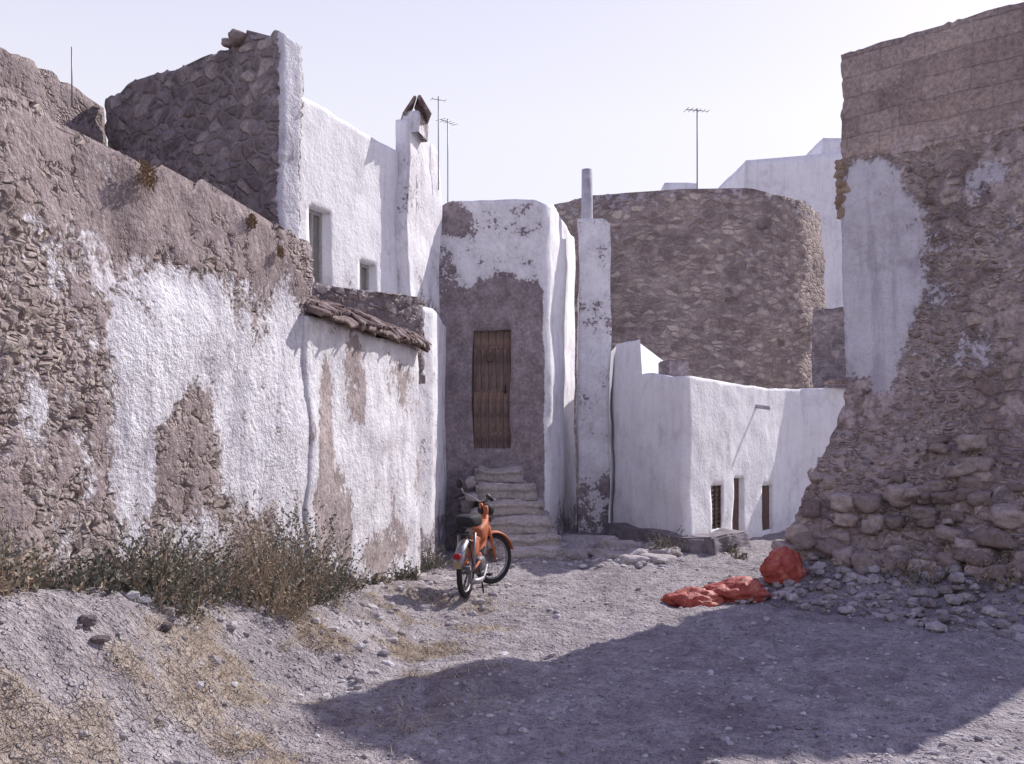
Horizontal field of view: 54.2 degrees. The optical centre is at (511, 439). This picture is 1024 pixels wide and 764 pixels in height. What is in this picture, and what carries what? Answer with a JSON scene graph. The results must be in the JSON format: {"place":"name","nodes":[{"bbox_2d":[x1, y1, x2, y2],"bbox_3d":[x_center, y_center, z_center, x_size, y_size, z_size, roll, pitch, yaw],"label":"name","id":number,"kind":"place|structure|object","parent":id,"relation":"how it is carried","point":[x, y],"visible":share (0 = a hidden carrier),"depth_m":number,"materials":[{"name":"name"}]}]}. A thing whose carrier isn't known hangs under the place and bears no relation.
{"place":"outdoors","nodes":[
{"label":"outdoors","id":0,"kind":"place"},
{"bbox_2d":[309,210,319,216],"bbox_3d":[-2.336,-2.650,11.644,0.026,0.040,0.400,0,0,23],"label":"window rail","id":1,"kind":"object","parent":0,"point":[315,213],"depth_m":11.70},
{"bbox_2d":[313,282,427,383],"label":"stone parapet","id":2,"kind":"structure","parent":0,"point":[409,313],"depth_m":11.91,"materials":[{"name":"grey stone"}]},
{"bbox_2d":[0,503,1023,763],"bbox_3d":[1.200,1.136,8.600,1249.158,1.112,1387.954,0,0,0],"label":"ground","id":3,"kind":"structure","parent":0,"point":[42,635],"depth_m":6.10,"materials":[{"name":"grey gravel"}]},
{"bbox_2d":[0,45,103,144],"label":"plastered wall","id":4,"kind":"structure","parent":3,"relation":"on","point":[83,115],"depth_m":12.06,"materials":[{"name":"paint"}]},
{"bbox_2d":[71,47,72,106],"bbox_3d":[-5.150,-4.250,11.700,0.018,0.700,0.016,0,0,0],"label":"tv antenna","id":5,"kind":"object","parent":4,"relation":"attached to","point":[71,76],"visible":1,"depth_m":11.70,"materials":[{"name":"metal"}]},
{"bbox_2d":[0,507,130,598],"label":"weed bush","id":6,"kind":"object","parent":3,"relation":"on","point":[42,581],"visible":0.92,"depth_m":5.21,"materials":[{"name":"green plant"}]},
{"bbox_2d":[79,614,172,642],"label":"dark rocks","id":7,"kind":"object","parent":3,"relation":"on","point":[88,620],"visible":1,"depth_m":4.92,"materials":[{"name":"grey stone"}]},
{"bbox_2d":[0,81,314,596],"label":"rubble wall","id":8,"kind":"structure","parent":3,"relation":"on","point":[153,352],"depth_m":6.36,"materials":[{"name":"paint"}]},
{"bbox_2d":[133,159,158,193],"bbox_3d":[-2.316,-1.676,6.346,0.112,0.195,0.277,0,0,0],"label":"wall herb","id":9,"kind":"object","parent":8,"relation":"attached to","point":[146,169],"depth_m":6.32,"materials":[{"name":"brown plant"}]},
{"bbox_2d":[246,213,257,229],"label":"wall herb","id":10,"kind":"object","parent":8,"relation":"attached to","point":[252,221],"depth_m":7.71,"materials":[{"name":"brown plant"}]},
{"bbox_2d":[277,246,284,258],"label":"wall herb","id":11,"kind":"object","parent":8,"relation":"attached to","point":[280,253],"depth_m":8.22,"materials":[{"name":"plant"}]},
{"bbox_2d":[81,495,248,624],"bbox_3d":[-2.214,0.729,6.176,1.046,0.799,1.341,0,0,0],"label":"weed bush","id":12,"kind":"object","parent":3,"relation":"on","point":[180,582],"visible":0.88,"depth_m":5.99,"materials":[{"name":"green plant"}]},
{"bbox_2d":[102,28,302,234],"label":"stone gable wall","id":13,"kind":"structure","parent":3,"relation":"on","point":[224,123],"depth_m":11.49,"materials":[{"name":"stone"}]},
{"bbox_2d":[221,29,250,47],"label":"loose coping stones","id":14,"kind":"object","parent":13,"relation":"on","point":[234,38],"visible":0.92,"depth_m":11.40,"materials":[{"name":"stone"}]},
{"bbox_2d":[177,484,367,620],"bbox_3d":[-1.828,0.813,7.323,1.461,0.995,1.431,0,0,8],"label":"weed bush","id":15,"kind":"object","parent":3,"relation":"on","point":[254,592],"visible":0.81,"depth_m":7.10,"materials":[{"name":"green plant"}]},
{"bbox_2d":[0,574,599,763],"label":"dry grass","id":16,"kind":"structure","parent":3,"relation":"on","point":[413,651],"depth_m":5.66,"materials":[{"name":"beige plant"}]},
{"bbox_2d":[232,486,394,608],"bbox_3d":[-1.753,0.873,7.939,1.348,1.020,1.580,0,0,40],"label":"weed bush","id":17,"kind":"object","parent":3,"relation":"on","point":[337,588],"visible":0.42,"depth_m":7.87,"materials":[{"name":"green plant"}]},
{"bbox_2d":[296,95,397,295],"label":"walls","id":18,"kind":"structure","parent":3,"relation":"on","point":[348,190],"depth_m":12.19,"materials":[{"name":"white paint"}]},
{"bbox_2d":[310,210,312,277],"bbox_3d":[-2.336,-2.210,11.644,0.030,0.930,0.035,0,0,23],"label":"window frame","id":19,"kind":"object","parent":18,"relation":"in","point":[311,232],"visible":0.47,"depth_m":11.63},
{"bbox_2d":[308,214,317,282],"bbox_3d":[-2.359,-2.210,11.654,0.020,0.940,0.420,0,0,23],"label":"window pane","id":20,"kind":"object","parent":18,"relation":"attached to","point":[315,248],"depth_m":11.75,"materials":[{"name":"grey glass"}]},
{"bbox_2d":[318,213,321,282],"bbox_3d":[-2.266,-2.210,11.810,0.030,0.930,0.035,0,0,23],"label":"window frame","id":21,"kind":"object","parent":18,"relation":"in","point":[320,249],"visible":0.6,"depth_m":11.79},
{"bbox_2d":[358,263,360,289],"bbox_3d":[-1.923,-2.050,12.632,0.030,0.370,0.035,0,0,23],"label":"window frame","id":22,"kind":"object","parent":18,"relation":"in","point":[359,277],"visible":0.6,"depth_m":12.62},
{"bbox_2d":[361,267,365,290],"bbox_3d":[-1.946,-2.050,12.641,0.021,0.380,0.420,0,0,23],"label":"window blind","id":23,"kind":"object","parent":18,"relation":"attached to","point":[363,278],"depth_m":12.74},
{"bbox_2d":[366,265,368,291],"bbox_3d":[-1.854,-2.050,12.797,0.030,0.370,0.035,0,0,23],"label":"window frame","id":24,"kind":"object","parent":18,"relation":"in","point":[367,279],"visible":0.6,"depth_m":12.78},
{"bbox_2d":[302,296,431,580],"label":"lean to cottage","id":25,"kind":"structure","parent":3,"relation":"on","point":[362,387],"depth_m":10.20,"materials":[{"name":"paint"}]},
{"bbox_2d":[337,555,424,590],"bbox_3d":[-1.345,1.350,9.906,0.447,0.372,1.916,0,0,16],"label":"weed bush","id":26,"kind":"object","parent":3,"relation":"on","point":[406,575],"visible":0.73,"depth_m":10.07,"materials":[{"name":"green plant"}]},
{"bbox_2d":[119,543,684,702],"bbox_3d":[0.117,1.255,9.946,3.044,0.808,9.368,0,0,11],"label":"loose rubble","id":27,"kind":"object","parent":3,"relation":"on","point":[145,599],"visible":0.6,"depth_m":7.88,"materials":[{"name":"grey stone"}]},
{"bbox_2d":[395,120,441,320],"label":"chimney pier","id":28,"kind":"structure","parent":3,"relation":"on","point":[418,241],"depth_m":13.60,"materials":[{"name":"white paint"}]},
{"bbox_2d":[402,111,428,142],"bbox_3d":[-1.309,-4.236,13.550,0.229,0.284,0.469,0,0,11],"label":"chimney stack","id":29,"kind":"object","parent":28,"relation":"on","point":[417,120],"visible":0.67,"depth_m":13.34,"materials":[{"name":"white paint"}]},
{"bbox_2d":[401,96,416,119],"bbox_3d":[-1.410,-4.460,13.550,0.045,0.300,0.500,32,-6,-10],"label":"chimney hood","id":30,"kind":"object","parent":29,"relation":"on","point":[410,106],"visible":0.69,"depth_m":13.32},
{"bbox_2d":[414,95,431,123],"bbox_3d":[-1.210,-4.460,13.550,0.045,0.300,0.500,-32,6,-10],"label":"chimney hood","id":31,"kind":"object","parent":29,"relation":"on","point":[421,106],"visible":0.79,"depth_m":13.40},
{"bbox_2d":[434,96,444,189],"bbox_3d":[-1.060,-4.275,14.400,0.206,1.350,0.128,0,0,-23],"label":"tv antenna","id":32,"kind":"object","parent":28,"relation":"attached to","point":[438,99],"visible":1,"depth_m":14.39,"materials":[{"name":"metal"}]},
{"bbox_2d":[416,306,446,564],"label":"narrow wall","id":33,"kind":"structure","parent":3,"relation":"on","point":[431,441],"depth_m":13.10,"materials":[{"name":"white paint"}]},
{"bbox_2d":[419,534,453,570],"bbox_3d":[-1.003,1.416,12.501,0.568,0.477,0.598,0,0,-21],"label":"weed bush","id":34,"kind":"object","parent":3,"relation":"on","point":[430,564],"visible":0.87,"depth_m":12.47,"materials":[{"name":"green plant"}]},
{"bbox_2d":[450,479,513,597],"bbox_3d":[-0.421,0.977,10.162,0.593,1.116,1.574,0,0,12],"label":"moped","id":35,"kind":"object","parent":3,"relation":"on","point":[473,544],"visible":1,"depth_m":10.04,"materials":[{"name":"orange metal"}]},
{"bbox_2d":[439,200,575,548],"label":"walls","id":36,"kind":"structure","parent":3,"relation":"on","point":[507,265],"depth_m":15.00,"materials":[{"name":"white paint"}]},
{"bbox_2d":[436,118,456,200],"bbox_3d":[-0.970,-4.175,15.100,0.205,1.350,0.327,0,0,38],"label":"tv antenna","id":37,"kind":"object","parent":36,"relation":"on","point":[447,122],"visible":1,"depth_m":15.09,"materials":[{"name":"metal"}]},
{"bbox_2d":[474,331,480,448],"bbox_3d":[-0.524,-0.755,15.100,0.109,1.780,0.030,0,0,0],"label":"door plank","id":38,"kind":"object","parent":36,"relation":"attached to","point":[477,397],"depth_m":15.09,"materials":[{"name":"paint"}]},
{"bbox_2d":[481,331,487,448],"bbox_3d":[-0.411,-0.755,15.100,0.109,1.780,0.038,0,0,0],"label":"door plank","id":39,"kind":"object","parent":36,"relation":"attached to","point":[484,395],"depth_m":15.08,"materials":[{"name":"paint"}]},
{"bbox_2d":[489,331,495,448],"bbox_3d":[-0.298,-0.755,15.100,0.109,1.780,0.030,0,0,0],"label":"door plank","id":40,"kind":"object","parent":36,"relation":"attached to","point":[492,395],"depth_m":15.09,"materials":[{"name":"paint"}]},
{"bbox_2d":[487,353,492,360],"bbox_3d":[-0.330,-1.250,15.062,0.100,0.130,0.012,0,0,0],"label":"door plaque","id":41,"kind":"object","parent":40,"relation":"attached to","point":[489,356],"depth_m":15.06,"materials":[{"name":"brown wood"}]},
{"bbox_2d":[475,345,509,348],"bbox_3d":[-0.297,-1.400,15.078,0.530,0.050,0.014,0,0,0],"label":"door batten","id":42,"kind":"object","parent":36,"relation":"attached to","point":[492,346],"depth_m":15.07,"materials":[{"name":"paint"}]},
{"bbox_2d":[475,432,509,434],"bbox_3d":[-0.297,-0.100,15.078,0.530,0.050,0.014,0,0,0],"label":"door batten","id":43,"kind":"object","parent":36,"relation":"attached to","point":[492,433],"depth_m":15.07,"materials":[{"name":"paint"}]},
{"bbox_2d":[475,389,509,391],"bbox_3d":[-0.297,-0.750,15.078,0.530,0.050,0.014,0,0,0],"label":"door batten","id":44,"kind":"object","parent":36,"relation":"attached to","point":[491,390],"depth_m":15.07,"materials":[{"name":"paint"}]},
{"bbox_2d":[496,331,502,448],"bbox_3d":[-0.185,-0.755,15.100,0.109,1.780,0.038,0,0,0],"label":"door plank","id":45,"kind":"object","parent":36,"relation":"attached to","point":[499,385],"depth_m":15.08,"materials":[{"name":"paint"}]},
{"bbox_2d":[504,331,510,448],"bbox_3d":[-0.072,-0.755,15.100,0.109,1.780,0.030,0,0,0],"label":"door plank","id":46,"kind":"object","parent":36,"relation":"attached to","point":[507,383],"depth_m":15.09,"materials":[{"name":"paint"}]},
{"bbox_2d":[460,465,562,560],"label":"stone stairs","id":47,"kind":"structure","parent":3,"relation":"on","point":[522,520],"depth_m":13.95,"materials":[{"name":"grey stone"}]},
{"bbox_2d":[417,534,682,583],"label":"paving rocks","id":48,"kind":"object","parent":3,"relation":"on","point":[578,547],"visible":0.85,"depth_m":13.14,"materials":[{"name":"stone"}]},
{"bbox_2d":[576,218,611,532],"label":"chimney column","id":49,"kind":"structure","parent":3,"relation":"on","point":[593,359],"depth_m":16.40,"materials":[{"name":"white paint"}]},
{"bbox_2d":[581,168,592,218],"bbox_3d":[1.250,-4.000,16.650,0.220,1.000,0.220,0,0,0],"label":"flue pipe","id":50,"kind":"object","parent":49,"relation":"on","point":[587,197],"visible":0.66,"depth_m":16.57,"materials":[{"name":"white paint"}]},
{"bbox_2d":[603,522,707,553],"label":"plinth","id":51,"kind":"structure","parent":3,"relation":"on","point":[623,531],"depth_m":14.60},
{"bbox_2d":[637,522,696,555],"bbox_3d":[2.046,1.346,13.286,0.737,0.473,0.563,0,0,-22],"label":"weed bush","id":52,"kind":"object","parent":3,"relation":"on","point":[661,545],"visible":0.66,"depth_m":13.29,"materials":[{"name":"green plant"}]},
{"bbox_2d":[662,182,695,190],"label":"white parapet","id":53,"kind":"structure","parent":3,"relation":"on","point":[678,186],"depth_m":34.01,"materials":[{"name":"white paint"}]},
{"bbox_2d":[554,187,826,502],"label":"round stone tower","id":54,"kind":"structure","parent":3,"relation":"on","point":[724,284],"depth_m":24.03,"materials":[{"name":"grey stone"}]},
{"bbox_2d":[684,107,708,188],"bbox_3d":[5.001,-7.425,27.000,0.634,3.050,0.397,0,0,-11],"label":"tv antenna","id":55,"kind":"object","parent":54,"relation":"attached to","point":[696,110],"visible":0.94,"depth_m":26.99,"materials":[{"name":"metal"}]},
{"bbox_2d":[660,586,725,607],"bbox_3d":[1.792,1.533,9.814,0.532,0.185,0.549,0,0,37],"label":"rubbish sack","id":56,"kind":"object","parent":3,"relation":"on","point":[691,596],"visible":0.86,"depth_m":9.67,"materials":[{"name":"red plastic"}]},
{"bbox_2d":[697,529,752,553],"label":"plinth front","id":57,"kind":"structure","parent":3,"relation":"on","point":[717,540],"depth_m":14.22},
{"bbox_2d":[609,338,843,536],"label":"walls","id":58,"kind":"structure","parent":3,"relation":"on","point":[682,447],"depth_m":15.57,"materials":[{"name":"white paint"}]},
{"bbox_2d":[658,360,688,375],"bbox_3d":[2.420,-1.030,15.000,0.340,0.300,0.340,0,0,-17],"label":"roof vent","id":59,"kind":"object","parent":58,"relation":"on","point":[675,367],"visible":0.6,"depth_m":14.85,"materials":[{"name":"grey concrete"}]},
{"bbox_2d":[713,487,715,528],"bbox_3d":[3.031,1.005,14.946,0.035,0.640,0.030,0,0,33],"label":"shutter stile","id":60,"kind":"object","parent":58,"relation":"attached to","point":[714,505],"visible":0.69,"depth_m":14.93,"materials":[{"name":"brown wood"}]},
{"bbox_2d":[718,485,720,527],"bbox_3d":[3.135,1.005,15.105,0.035,0.640,0.030,0,0,33],"label":"shutter stile","id":61,"kind":"object","parent":58,"relation":"attached to","point":[719,500],"visible":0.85,"depth_m":15.09,"materials":[{"name":"brown wood"}]},
{"bbox_2d":[734,477,738,528],"bbox_3d":[3.484,1.060,15.761,0.030,0.950,0.430,0,0,33],"label":"basement door","id":62,"kind":"structure","parent":58,"relation":"attached to","point":[736,498],"depth_m":15.85,"materials":[{"name":"brown wood"}]},
{"bbox_2d":[762,496,763,529],"bbox_3d":[4.164,1.145,16.750,0.030,0.740,0.260,0,0,33],"label":"shutter leaf","id":63,"kind":"object","parent":58,"relation":"attached to","point":[763,515],"visible":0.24,"depth_m":16.83,"materials":[{"name":"brown wood"}]},
{"bbox_2d":[756,404,770,409],"bbox_3d":[4.081,-0.540,16.339,0.280,0.106,0.070,0,0,33],"label":"rain spout","id":64,"kind":"object","parent":58,"relation":"attached to","point":[758,406],"visible":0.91,"depth_m":16.30,"materials":[{"name":"grey metal"}]},
{"bbox_2d":[764,486,768,529],"bbox_3d":[4.311,1.145,16.977,0.030,0.740,0.260,0,0,33],"label":"shutter leaf","id":65,"kind":"object","parent":58,"relation":"attached to","point":[766,507],"visible":0.68,"depth_m":16.96,"materials":[{"name":"brown wood"}]},
{"bbox_2d":[824,380,842,384],"bbox_3d":[6.350,-1.060,18.470,1.100,0.060,0.350,0,0,-10],"label":"coping","id":66,"kind":"object","parent":58,"relation":"on","point":[835,382],"visible":0.4,"depth_m":18.24,"materials":[{"name":"stone"}]},
{"bbox_2d":[703,576,770,602],"bbox_3d":[2.242,1.478,9.951,0.714,0.234,0.503,0,0,-17],"label":"rubbish sack","id":67,"kind":"object","parent":3,"relation":"on","point":[731,589],"visible":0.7,"depth_m":9.79,"materials":[{"name":"red plastic"}]},
{"bbox_2d":[726,541,748,559],"bbox_3d":[3.022,1.519,13.676,0.324,0.201,1.252,0,0,4],"label":"weed bush","id":68,"kind":"object","parent":3,"relation":"on","point":[733,550],"visible":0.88,"depth_m":13.27,"materials":[{"name":"green plant"}]},
{"bbox_2d":[717,138,841,305],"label":"distant white house","id":69,"kind":"structure","parent":3,"relation":"on","point":[809,178],"depth_m":34.00,"materials":[{"name":"white paint"}]},
{"bbox_2d":[758,547,807,583],"bbox_3d":[2.832,1.294,10.414,0.491,0.376,0.477,0,0,-29],"label":"rubbish sack","id":70,"kind":"object","parent":3,"relation":"on","point":[780,565],"visible":0.91,"depth_m":10.27,"materials":[{"name":"red plastic"}]},
{"bbox_2d":[811,305,842,387],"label":"stone wall","id":71,"kind":"structure","parent":3,"relation":"on","point":[826,336],"depth_m":21.52,"materials":[{"name":"grey stone"}]},
{"bbox_2d":[684,555,1023,641],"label":"rubble heap","id":72,"kind":"object","parent":3,"relation":"on","point":[789,592],"visible":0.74,"depth_m":9.33,"materials":[{"name":"grey stone"}]},
{"bbox_2d":[771,434,1023,581],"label":"fallen boulders","id":73,"kind":"object","parent":3,"relation":"on","point":[974,477],"visible":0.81,"depth_m":10.02,"materials":[{"name":"grey stone"}]},
{"bbox_2d":[784,4,1023,572],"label":"ruined wall","id":74,"kind":"structure","parent":3,"relation":"on","point":[931,140],"depth_m":10.38,"materials":[{"name":"stone"}]},
{"bbox_2d":[833,159,851,218],"bbox_3d":[3.709,-2.793,11.124,0.274,0.680,0.231,0,0,29],"label":"broken masonry","id":75,"kind":"object","parent":74,"relation":"on","point":[843,187],"visible":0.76,"depth_m":11.07,"materials":[{"name":"stone"}]},
{"bbox_2d":[879,537,1023,593],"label":"rubble","id":76,"kind":"object","parent":3,"relation":"on","point":[913,571],"visible":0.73,"depth_m":9.54,"materials":[{"name":"grey stone"}]},
{"bbox_2d":[0,0,1023,204],"label":"sky","id":77,"kind":"structure","parent":0,"point":[538,94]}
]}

